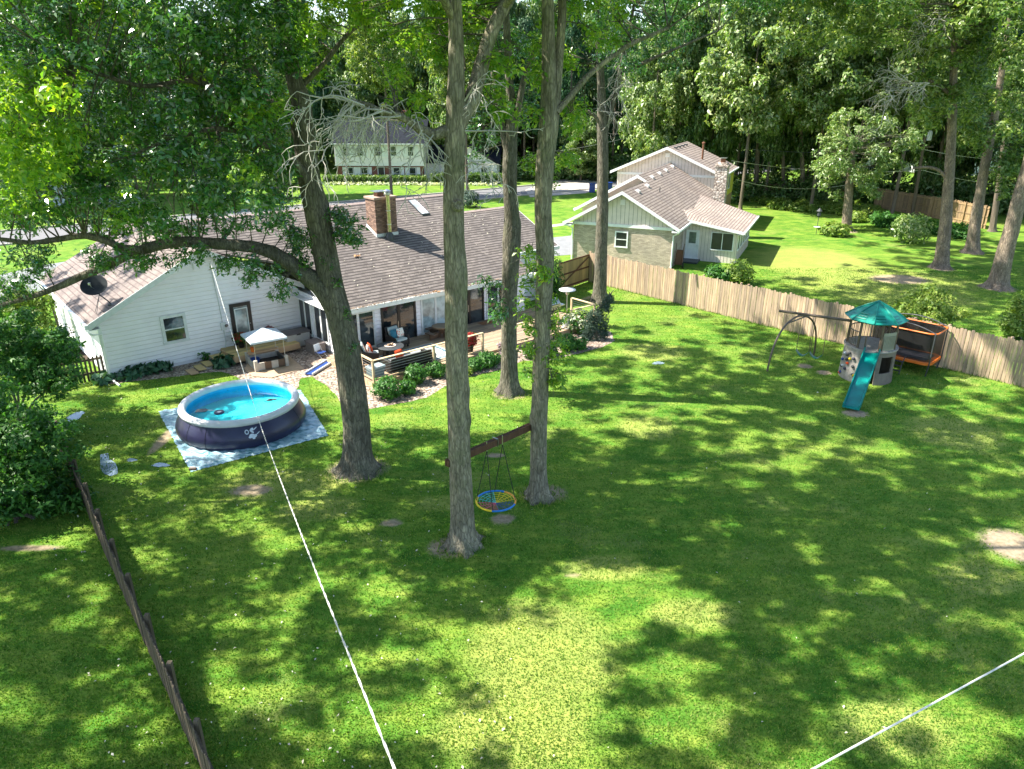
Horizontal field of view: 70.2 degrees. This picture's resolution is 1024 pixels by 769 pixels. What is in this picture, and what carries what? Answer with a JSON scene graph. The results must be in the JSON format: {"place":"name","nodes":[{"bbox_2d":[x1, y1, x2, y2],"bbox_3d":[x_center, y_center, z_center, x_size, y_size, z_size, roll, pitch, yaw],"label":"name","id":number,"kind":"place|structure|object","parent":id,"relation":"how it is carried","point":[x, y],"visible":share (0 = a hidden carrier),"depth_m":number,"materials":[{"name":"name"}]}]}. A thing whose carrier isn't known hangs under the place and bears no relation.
{"place":"outdoors","nodes":[
{"label":"outdoors","id":0,"kind":"place"},
{"bbox_2d":[0,0,768,38],"label":"sky","id":1,"kind":"structure","parent":0,"point":[315,7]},
{"bbox_2d":[0,165,798,243],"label":"street","id":2,"kind":"structure","parent":0,"point":[61,231],"depth_m":72.84,"materials":[{"name":"asphalt"}]},
{"bbox_2d":[0,140,1023,768],"bbox_3d":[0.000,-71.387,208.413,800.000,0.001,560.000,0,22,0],"label":"lawn","id":3,"kind":"structure","parent":0,"point":[780,240],"depth_m":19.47,"materials":[{"name":"green plant"}]},
{"bbox_2d":[0,288,57,348],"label":"shrub","id":4,"kind":"object","parent":3,"relation":"on","point":[40,306],"visible":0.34,"depth_m":33.94,"materials":[{"name":"green plant"}]},
{"bbox_2d":[0,295,88,423],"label":"shrub","id":5,"kind":"object","parent":3,"relation":"on","point":[40,369],"visible":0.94,"depth_m":25.73,"materials":[{"name":"green plant"}]},
{"bbox_2d":[0,376,98,528],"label":"shrub","id":6,"kind":"object","parent":3,"relation":"on","point":[30,472],"visible":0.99,"depth_m":21.04,"materials":[{"name":"green plant"}]},
{"bbox_2d":[30,0,130,203],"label":"broadleaf tree","id":7,"kind":"object","parent":3,"relation":"on","point":[106,135],"visible":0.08,"depth_m":74.25,"materials":[{"name":"plant"}]},
{"bbox_2d":[57,354,104,383],"bbox_3d":[-18.468,-0.574,30.661,2.333,1.193,0.180,-13,26,-30],"label":"picket fence","id":8,"kind":"object","parent":3,"relation":"on","point":[92,359],"visible":0.32,"depth_m":30.98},
{"bbox_2d":[82,9,164,188],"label":"broadleaf tree","id":9,"kind":"object","parent":3,"relation":"on","point":[155,137],"visible":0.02,"depth_m":82.15,"materials":[{"name":"plant"}]},
{"bbox_2d":[46,404,213,768],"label":"side fence","id":10,"kind":"object","parent":3,"relation":"on","point":[193,731],"visible":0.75,"depth_m":15.76,"materials":[{"name":"wood"}]},
{"bbox_2d":[121,22,204,161],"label":"broadleaf tree","id":11,"kind":"object","parent":3,"relation":"on","point":[146,36],"visible":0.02,"depth_m":92.20,"materials":[{"name":"plant"}]},
{"bbox_2d":[0,0,385,481],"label":"oak tree","id":12,"kind":"object","parent":3,"relation":"on","point":[45,82],"visible":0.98,"depth_m":17.89,"materials":[{"name":"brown plant"}]},
{"bbox_2d":[159,390,327,471],"bbox_3d":[-9.883,1.361,27.317,5.337,0.080,5.871,-14,26,-31],"label":"pool tarp","id":13,"kind":"object","parent":3,"relation":"on","point":[310,427],"visible":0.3,"depth_m":25.55,"materials":[{"name":"plastic"}]},
{"bbox_2d":[175,379,305,450],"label":"inflatable pool","id":14,"kind":"structure","parent":13,"relation":"on","point":[235,425],"depth_m":26.47,"materials":[{"name":"blue plastic"}]},
{"bbox_2d":[221,18,309,188],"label":"broadleaf tree","id":15,"kind":"object","parent":3,"relation":"on","point":[276,76],"visible":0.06,"depth_m":80.71,"materials":[{"name":"green plant"}]},
{"bbox_2d":[36,189,559,385],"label":"white house","id":16,"kind":"structure","parent":3,"relation":"on","point":[156,313],"depth_m":34.74,"materials":[{"name":"plastic"}]},
{"bbox_2d":[80,275,112,313],"bbox_3d":[-17.224,-3.747,30.263,1.185,1.427,0.898,0,22,0],"label":"satellite dish","id":17,"kind":"object","parent":16,"relation":"attached to","point":[95,285],"visible":0.97,"depth_m":30.23,"materials":[{"name":"grey metal"}]},
{"bbox_2d":[159,312,189,344],"bbox_3d":[-14.962,-2.473,32.318,1.120,1.300,0.080,-18,28,-37],"label":"window","id":18,"kind":"structure","parent":16,"relation":"in","point":[174,328],"depth_m":32.32,"materials":[{"name":"white glass"}]},
{"bbox_2d":[229,301,253,345],"bbox_3d":[-12.660,-2.840,34.249,1.020,2.050,0.139,-18,28,-37],"label":"door","id":19,"kind":"structure","parent":16,"relation":"in","point":[240,313],"depth_m":34.16,"materials":[{"name":"black paint"}]},
{"bbox_2d":[185,340,300,374],"bbox_3d":[-12.577,-1.435,33.811,5.140,0.360,1.749,-18,28,-37],"label":"porch","id":20,"kind":"object","parent":16,"relation":"attached to","point":[287,346],"visible":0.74,"depth_m":33.80,"materials":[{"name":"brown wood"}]},
{"bbox_2d":[210,262,395,768],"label":"overhead cable","id":21,"kind":"object","parent":16,"relation":"attached to","point":[369,706],"visible":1,"depth_m":8.57,"materials":[{"name":"white"}]},
{"bbox_2d":[299,299,313,336],"bbox_3d":[-10.132,-3.338,35.651,0.080,1.750,1.390,-18,28,-37],"label":"window","id":22,"kind":"structure","parent":16,"relation":"in","point":[305,308],"depth_m":35.55,"materials":[{"name":"glass"}]},
{"bbox_2d":[313,306,329,344],"bbox_3d":[-9.041,-2.862,34.466,0.080,1.750,1.390,-18,28,-37],"label":"window","id":23,"kind":"structure","parent":16,"relation":"in","point":[320,320],"depth_m":34.49,"materials":[{"name":"glass"}]},
{"bbox_2d":[352,310,376,346],"bbox_3d":[-7.115,-2.464,33.879,1.790,1.850,0.080,-18,28,-37],"label":"window","id":24,"kind":"structure","parent":16,"relation":"in","point":[364,321],"depth_m":34.08,"materials":[{"name":"white glass"}]},
{"bbox_2d":[380,301,416,341],"bbox_3d":[-5.440,-3.004,35.195,1.990,2.100,0.090,-18,28,-37],"label":"sliding door","id":25,"kind":"structure","parent":16,"relation":"in","point":[403,315],"depth_m":35.19,"materials":[{"name":"black paint"}]},
{"bbox_2d":[420,295,444,334],"bbox_3d":[-3.809,-3.544,36.484,1.790,1.850,0.080,-18,28,-37],"label":"window","id":26,"kind":"structure","parent":16,"relation":"in","point":[432,309],"depth_m":36.33,"materials":[{"name":"white glass"}]},
{"bbox_2d":[467,287,484,323],"bbox_3d":[-2.208,-4.034,37.756,1.990,2.100,0.090,-18,28,-37],"label":"sliding door","id":27,"kind":"structure","parent":16,"relation":"in","point":[475,297],"depth_m":38.03,"materials":[{"name":"black paint"}]},
{"bbox_2d":[0,178,608,231],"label":"power line","id":28,"kind":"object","parent":3,"relation":"on","point":[364,199],"depth_m":85.82,"materials":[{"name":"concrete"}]},
{"bbox_2d":[286,0,334,148],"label":"broadleaf tree","id":29,"kind":"object","parent":3,"relation":"on","point":[318,90],"visible":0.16,"depth_m":105.23,"materials":[{"name":"plant"}]},
{"bbox_2d":[325,24,381,120],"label":"broadleaf tree","id":30,"kind":"object","parent":3,"relation":"on","point":[363,93],"visible":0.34,"depth_m":104.63,"materials":[{"name":"plant"}]},
{"bbox_2d":[108,331,614,408],"bbox_3d":[-6.184,-1.208,33.821,22.656,0.001,11.545,0,22,0],"label":"gravel bed","id":31,"kind":"object","parent":3,"relation":"on","point":[327,375],"visible":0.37,"depth_m":31.91,"materials":[{"name":"gravel"}]},
{"bbox_2d":[90,369,116,385],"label":"hosta","id":32,"kind":"object","parent":31,"relation":"on","point":[97,379],"visible":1,"depth_m":30.69,"materials":[{"name":"green plant"}]},
{"bbox_2d":[210,350,235,369],"bbox_3d":[-13.002,-1.014,32.821,1.227,0.857,1.126,0,22,0],"label":"hosta","id":33,"kind":"object","parent":31,"relation":"on","point":[227,361],"visible":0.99,"depth_m":32.68,"materials":[{"name":"green plant"}]},
{"bbox_2d":[244,355,303,377],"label":"patio slab","id":34,"kind":"structure","parent":31,"relation":"on","point":[294,365],"depth_m":32.30,"materials":[{"name":"beige concrete"}]},
{"bbox_2d":[240,328,288,371],"bbox_3d":[-11.096,-1.725,32.736,1.600,1.720,1.600,-14,26,-32],"label":"sandbox playhouse","id":35,"kind":"object","parent":34,"relation":"on","point":[273,359],"visible":1,"depth_m":32.45,"materials":[{"name":"fabric"}]},
{"bbox_2d":[280,326,310,345],"bbox_3d":[-10.537,-2.286,35.393,1.300,0.760,0.955,-18,28,-37],"label":"deck storage box","id":36,"kind":"object","parent":31,"relation":"on","point":[300,335],"visible":0.59,"depth_m":35.15,"materials":[{"name":"grey plastic"}]},
{"bbox_2d":[369,375,405,400],"bbox_3d":[-5.048,0.134,29.418,1.393,1.030,1.438,16,27,35],"label":"shrub","id":37,"kind":"object","parent":31,"relation":"on","point":[385,382],"visible":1,"depth_m":29.10,"materials":[{"name":"green plant"}]},
{"bbox_2d":[403,363,427,384],"bbox_3d":[-4.077,-0.428,30.826,1.108,1.036,1.032,-5,22,-13],"label":"shrub","id":38,"kind":"object","parent":31,"relation":"on","point":[417,373],"visible":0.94,"depth_m":30.59,"materials":[{"name":"green plant"}]},
{"bbox_2d":[326,297,595,387],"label":"wooden deck","id":39,"kind":"structure","parent":31,"relation":"on","point":[489,336],"depth_m":35.24,"materials":[{"name":"brown wood"}]},
{"bbox_2d":[382,349,431,373],"bbox_3d":[-4.570,-1.081,31.882,2.140,0.720,0.784,-18,28,-37],"label":"wicker sofa","id":40,"kind":"object","parent":39,"relation":"on","point":[408,361],"visible":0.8,"depth_m":31.50,"materials":[{"name":"wicker"}]},
{"bbox_2d":[567,309,589,334],"bbox_3d":[3.438,-3.183,37.171,1.591,1.367,1.535,0,22,0],"label":"hydrangea","id":41,"kind":"object","parent":31,"relation":"on","point":[577,322],"visible":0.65,"depth_m":36.84,"materials":[{"name":"white plant"}]},
{"bbox_2d":[579,290,615,341],"bbox_3d":[4.239,-3.348,35.902,1.838,2.719,1.020,0,22,0],"label":"weeping spruce","id":42,"kind":"object","parent":31,"relation":"on","point":[594,323],"visible":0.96,"depth_m":35.91,"materials":[{"name":"green plant"}]},
{"bbox_2d":[321,174,428,183],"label":"hedge","id":43,"kind":"object","parent":3,"relation":"on","point":[419,178],"visible":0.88,"depth_m":97.25,"materials":[{"name":"green plant"}]},
{"bbox_2d":[341,0,420,194],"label":"broadleaf tree","id":44,"kind":"object","parent":3,"relation":"on","point":[373,81],"visible":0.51,"depth_m":79.32,"materials":[{"name":"green plant"}]},
{"bbox_2d":[383,8,429,118],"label":"broadleaf tree","id":45,"kind":"object","parent":3,"relation":"on","point":[404,93],"visible":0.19,"depth_m":106.89,"materials":[{"name":"plant"}]},
{"bbox_2d":[276,0,542,558],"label":"oak tree","id":46,"kind":"object","parent":3,"relation":"on","point":[464,537],"visible":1,"depth_m":16.11,"materials":[{"name":"grey plant"}]},
{"bbox_2d":[445,423,530,466],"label":"swing beam","id":47,"kind":"structure","parent":46,"relation":"attached to","point":[497,440],"depth_m":20.25,"materials":[{"name":"brown wood"}]},
{"bbox_2d":[475,435,515,511],"bbox_3d":[-0.454,2.427,20.323,1.164,2.038,1.164,0,22,0],"label":"web swing","id":48,"kind":"object","parent":47,"relation":"hanging from","point":[496,502],"visible":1,"depth_m":20.54,"materials":[{"name":"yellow fabric"}]},
{"bbox_2d":[325,181,495,185],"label":"flower border","id":49,"kind":"object","parent":3,"relation":"on","point":[394,183],"visible":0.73,"depth_m":96.35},
{"bbox_2d":[330,110,502,182],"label":"colonial house","id":50,"kind":"structure","parent":3,"relation":"on","point":[397,163],"depth_m":98.31,"materials":[{"name":"beige"}]},
{"bbox_2d":[414,1,444,144],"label":"broadleaf tree","id":51,"kind":"object","parent":3,"relation":"on","point":[419,68],"visible":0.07,"depth_m":104.43,"materials":[{"name":"plant"}]},
{"bbox_2d":[350,0,557,398],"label":"oak tree","id":52,"kind":"object","parent":3,"relation":"on","point":[508,386],"visible":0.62,"depth_m":27.29,"materials":[{"name":"brown plant"}]},
{"bbox_2d":[3,10,906,172],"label":"distant wood","id":53,"kind":"object","parent":3,"relation":"on","point":[328,157],"visible":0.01,"depth_m":118.39,"materials":[{"name":"green plant"}]},
{"bbox_2d":[422,7,491,191],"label":"broadleaf tree","id":54,"kind":"object","parent":3,"relation":"on","point":[440,69],"visible":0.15,"depth_m":84.17,"materials":[{"name":"green plant"}]},
{"bbox_2d":[427,0,487,145],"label":"broadleaf tree","id":55,"kind":"object","parent":3,"relation":"on","point":[434,114],"visible":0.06,"depth_m":99.89,"materials":[{"name":"plant"}]},
{"bbox_2d":[429,171,502,183],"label":"hedge","id":56,"kind":"object","parent":3,"relation":"on","point":[475,177],"visible":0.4,"depth_m":97.36,"materials":[{"name":"green plant"}]},
{"bbox_2d":[463,1,505,152],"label":"broadleaf tree","id":57,"kind":"object","parent":3,"relation":"on","point":[484,139],"visible":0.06,"depth_m":100.56,"materials":[{"name":"plant"}]},
{"bbox_2d":[47,356,971,768],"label":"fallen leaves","id":58,"kind":"object","parent":3,"relation":"on","point":[347,646],"visible":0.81,"depth_m":16.07,"materials":[{"name":"brown plant"}]},
{"bbox_2d":[500,16,540,165],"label":"pine tree","id":59,"kind":"object","parent":3,"relation":"on","point":[524,23],"visible":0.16,"depth_m":98.19,"materials":[{"name":"plant"}]},
{"bbox_2d":[512,0,554,156],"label":"broadleaf tree","id":60,"kind":"object","parent":3,"relation":"on","point":[529,12],"visible":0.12,"depth_m":100.22,"materials":[{"name":"plant"}]},
{"bbox_2d":[554,1,591,175],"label":"pine tree","id":61,"kind":"object","parent":3,"relation":"on","point":[574,32],"visible":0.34,"depth_m":97.00,"materials":[{"name":"plant"}]},
{"bbox_2d":[559,112,596,179],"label":"broadleaf tree","id":62,"kind":"object","parent":3,"relation":"on","point":[586,156],"visible":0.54,"depth_m":97.51,"materials":[{"name":"green wood"}]},
{"bbox_2d":[563,10,612,152],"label":"broadleaf tree","id":63,"kind":"object","parent":3,"relation":"on","point":[592,90],"visible":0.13,"depth_m":101.68,"materials":[{"name":"plant"}]},
{"bbox_2d":[506,0,710,505],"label":"oak tree","id":64,"kind":"object","parent":3,"relation":"on","point":[546,74],"visible":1,"depth_m":19.07,"materials":[{"name":"grey plant"}]},
{"bbox_2d":[594,13,635,177],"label":"pine tree","id":65,"kind":"object","parent":3,"relation":"on","point":[610,72],"visible":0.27,"depth_m":99.69,"materials":[{"name":"plant"}]},
{"bbox_2d":[618,34,696,159],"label":"broadleaf tree","id":66,"kind":"object","parent":3,"relation":"on","point":[641,100],"visible":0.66,"depth_m":77.34,"materials":[{"name":"plant"}]},
{"bbox_2d":[649,0,725,146],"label":"broadleaf tree","id":67,"kind":"object","parent":3,"relation":"on","point":[691,133],"visible":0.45,"depth_m":77.77,"materials":[{"name":"plant"}]},
{"bbox_2d":[533,0,885,304],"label":"oak tree","id":68,"kind":"object","parent":3,"relation":"on","point":[603,117],"visible":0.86,"depth_m":38.73,"materials":[{"name":"brown plant"}]},
{"bbox_2d":[678,1,757,163],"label":"broadleaf tree","id":69,"kind":"object","parent":3,"relation":"on","point":[726,145],"visible":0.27,"depth_m":80.27,"materials":[{"name":"plant"}]},
{"bbox_2d":[711,14,760,177],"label":"broadleaf tree","id":70,"kind":"object","parent":3,"relation":"on","point":[742,137],"visible":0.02,"depth_m":87.94,"materials":[{"name":"plant"}]},
{"bbox_2d":[724,258,756,283],"bbox_3d":[14.718,-7.264,46.986,2.078,1.749,2.037,0,22,0],"label":"shrub","id":71,"kind":"object","parent":3,"relation":"on","point":[739,275],"visible":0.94,"depth_m":46.56,"materials":[{"name":"green plant"}]},
{"bbox_2d":[469,149,1023,216],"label":"undergrowth","id":72,"kind":"object","parent":3,"relation":"on","point":[964,190],"visible":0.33,"depth_m":80.88,"materials":[{"name":"green plant"}]},
{"bbox_2d":[694,0,824,209],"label":"broadleaf tree","id":73,"kind":"object","parent":3,"relation":"on","point":[723,71],"visible":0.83,"depth_m":69.98,"materials":[{"name":"plant"}]},
{"bbox_2d":[734,132,790,176],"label":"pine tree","id":74,"kind":"object","parent":3,"relation":"on","point":[742,158],"visible":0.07,"depth_m":96.14,"materials":[{"name":"plant"}]},
{"bbox_2d":[744,14,807,196],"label":"broadleaf tree","id":75,"kind":"object","parent":3,"relation":"on","point":[772,146],"visible":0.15,"depth_m":79.24,"materials":[{"name":"green wood"}]},
{"bbox_2d":[589,251,1023,386],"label":"privacy fence","id":76,"kind":"object","parent":3,"relation":"on","point":[633,274],"visible":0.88,"depth_m":37.79,"materials":[{"name":"brown wood"}]},
{"bbox_2d":[558,251,589,287],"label":"wooden gate","id":77,"kind":"structure","parent":76,"relation":"attached to","point":[574,271],"depth_m":46.04,"materials":[{"name":"brown wood"}]},
{"bbox_2d":[766,310,849,370],"bbox_3d":[12.878,-2.054,32.623,3.213,2.485,2.368,0,22,0],"label":"swing set","id":78,"kind":"object","parent":3,"relation":"on","point":[802,315],"visible":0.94,"depth_m":32.13,"materials":[{"name":"brown metal"}]},
{"bbox_2d":[748,194,884,216],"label":"flower bed plants","id":79,"kind":"object","parent":3,"relation":"on","point":[802,204],"visible":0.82,"depth_m":75.72,"materials":[{"name":"green plant"}]},
{"bbox_2d":[784,9,856,178],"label":"broadleaf tree","id":80,"kind":"object","parent":3,"relation":"on","point":[809,141],"visible":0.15,"depth_m":79.98,"materials":[{"name":"plant"}]},
{"bbox_2d":[817,220,852,237],"bbox_3d":[27.838,-13.268,62.635,2.939,1.540,2.902,0,22,0],"label":"shrub","id":81,"kind":"object","parent":3,"relation":"on","point":[834,228],"visible":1,"depth_m":61.92,"materials":[{"name":"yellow plant"}]},
{"bbox_2d":[778,0,899,203],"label":"broadleaf tree","id":82,"kind":"object","parent":3,"relation":"on","point":[851,85],"visible":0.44,"depth_m":68.40,"materials":[{"name":"plant"}]},
{"bbox_2d":[691,0,1023,269],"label":"broadleaf tree","id":83,"kind":"object","parent":3,"relation":"on","point":[954,24],"visible":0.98,"depth_m":45.93,"materials":[{"name":"green plant"}]},
{"bbox_2d":[824,29,906,190],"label":"broadleaf tree","id":84,"kind":"object","parent":3,"relation":"on","point":[866,104],"visible":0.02,"depth_m":78.21,"materials":[{"name":"green wood"}]},
{"bbox_2d":[808,106,927,231],"bbox_3d":[30.711,-18.780,63.558,9.680,10.437,6.480,0,22,0],"label":"broadleaf tree","id":85,"kind":"object","parent":3,"relation":"on","point":[833,167],"visible":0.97,"depth_m":62.29,"materials":[{"name":"green plant"}]},
{"bbox_2d":[838,300,908,409],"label":"play tower","id":86,"kind":"structure","parent":3,"relation":"on","point":[863,358],"depth_m":30.28,"materials":[{"name":"teal plastic"}]},
{"bbox_2d":[869,1,945,181],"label":"broadleaf tree","id":87,"kind":"object","parent":3,"relation":"on","point":[907,159],"visible":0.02,"depth_m":82.00,"materials":[{"name":"plant"}]},
{"bbox_2d":[870,313,948,376],"bbox_3d":[17.477,-1.840,32.437,2.252,2.227,2.770,-20,29,-40],"label":"trampoline","id":88,"kind":"object","parent":3,"relation":"on","point":[919,342],"visible":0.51,"depth_m":31.79,"materials":[{"name":"orange plastic"}]},
{"bbox_2d":[888,212,935,243],"bbox_3d":[32.624,-12.712,59.410,3.578,2.738,3.396,0,22,0],"label":"shrub","id":89,"kind":"object","parent":3,"relation":"on","point":[914,234],"visible":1,"depth_m":58.92,"materials":[{"name":"green plant"}]},
{"bbox_2d":[867,210,968,239],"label":"ground cover","id":90,"kind":"object","parent":3,"relation":"on","point":[886,219],"visible":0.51,"depth_m":65.52,"materials":[{"name":"green plant"}]},
{"bbox_2d":[910,130,933,215],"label":"utility pole","id":91,"kind":"object","parent":3,"relation":"on","point":[929,135],"visible":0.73,"depth_m":70.62,"materials":[{"name":"brown wood"}]},
{"bbox_2d":[859,0,992,213],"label":"broadleaf tree","id":92,"kind":"object","parent":3,"relation":"on","point":[876,65],"visible":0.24,"depth_m":68.24,"materials":[{"name":"green wood"}]},
{"bbox_2d":[887,282,972,324],"bbox_3d":[19.713,-3.308,35.053,3.992,3.081,3.174,0,22,0],"label":"shrub","id":93,"kind":"object","parent":3,"relation":"on","point":[929,303],"visible":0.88,"depth_m":34.43,"materials":[{"name":"green plant"}]},
{"bbox_2d":[874,188,989,228],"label":"back fence","id":94,"kind":"object","parent":3,"relation":"on","point":[934,206],"visible":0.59,"depth_m":71.91,"materials":[{"name":"wood"}]},
{"bbox_2d":[907,23,995,208],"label":"broadleaf tree","id":95,"kind":"object","parent":3,"relation":"on","point":[925,175],"visible":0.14,"depth_m":74.96,"materials":[{"name":"green wood"}]},
{"bbox_2d":[942,18,1023,254],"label":"broadleaf tree","id":96,"kind":"object","parent":3,"relation":"on","point":[976,133],"visible":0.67,"depth_m":52.65,"materials":[{"name":"green plant"}]},
{"bbox_2d":[977,59,1023,231],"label":"broadleaf tree","id":97,"kind":"object","parent":3,"relation":"on","point":[1019,85],"visible":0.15,"depth_m":61.37,"materials":[{"name":"green wood"}]},
{"bbox_2d":[978,0,1023,291],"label":"broadleaf tree","id":98,"kind":"object","parent":3,"relation":"on","point":[998,279],"visible":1,"depth_m":43.78,"materials":[{"name":"green plant"}]},
{"bbox_2d":[992,290,1023,338],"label":"shrub","id":99,"kind":"object","parent":3,"relation":"on","point":[1012,323],"visible":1,"depth_m":36.20,"materials":[{"name":"green plant"}]},
{"bbox_2d":[525,178,596,196],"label":"driveway","id":100,"kind":"structure","parent":0,"point":[573,185],"depth_m":94.04,"materials":[{"name":"concrete"}]},
{"bbox_2d":[553,236,572,255],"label":"driveway","id":101,"kind":"structure","parent":0,"point":[563,243],"depth_m":58.62,"materials":[{"name":"concrete"}]},
{"bbox_2d":[562,141,758,268],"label":"brick house","id":102,"kind":"structure","parent":0,"point":[662,202],"depth_m":53.00,"materials":[{"name":"beige"}]},
{"bbox_2d":[684,230,699,258],"bbox_3d":[13.125,-10.212,53.152,0.990,2.100,0.089,9,24,22],"label":"door","id":103,"kind":"structure","parent":102,"relation":"in","point":[692,236],"depth_m":53.16,"materials":[{"name":"white paint"}]},
{"bbox_2d":[709,232,734,251],"bbox_3d":[15.055,-10.236,52.221,1.640,1.300,0.080,9,24,22],"label":"window","id":104,"kind":"structure","parent":102,"relation":"in","point":[720,241],"depth_m":52.24,"materials":[{"name":"glass"}]},
{"bbox_2d":[812,653,1023,768],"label":"overhead cable","id":105,"kind":"object","parent":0,"point":[899,721],"visible":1,"depth_m":6.30,"materials":[{"name":"white"}]},
{"bbox_2d":[955,16,1017,180],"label":"broadleaf tree","id":106,"kind":"object","parent":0,"point":[969,167],"visible":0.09,"depth_m":84.21,"materials":[{"name":"plant"}]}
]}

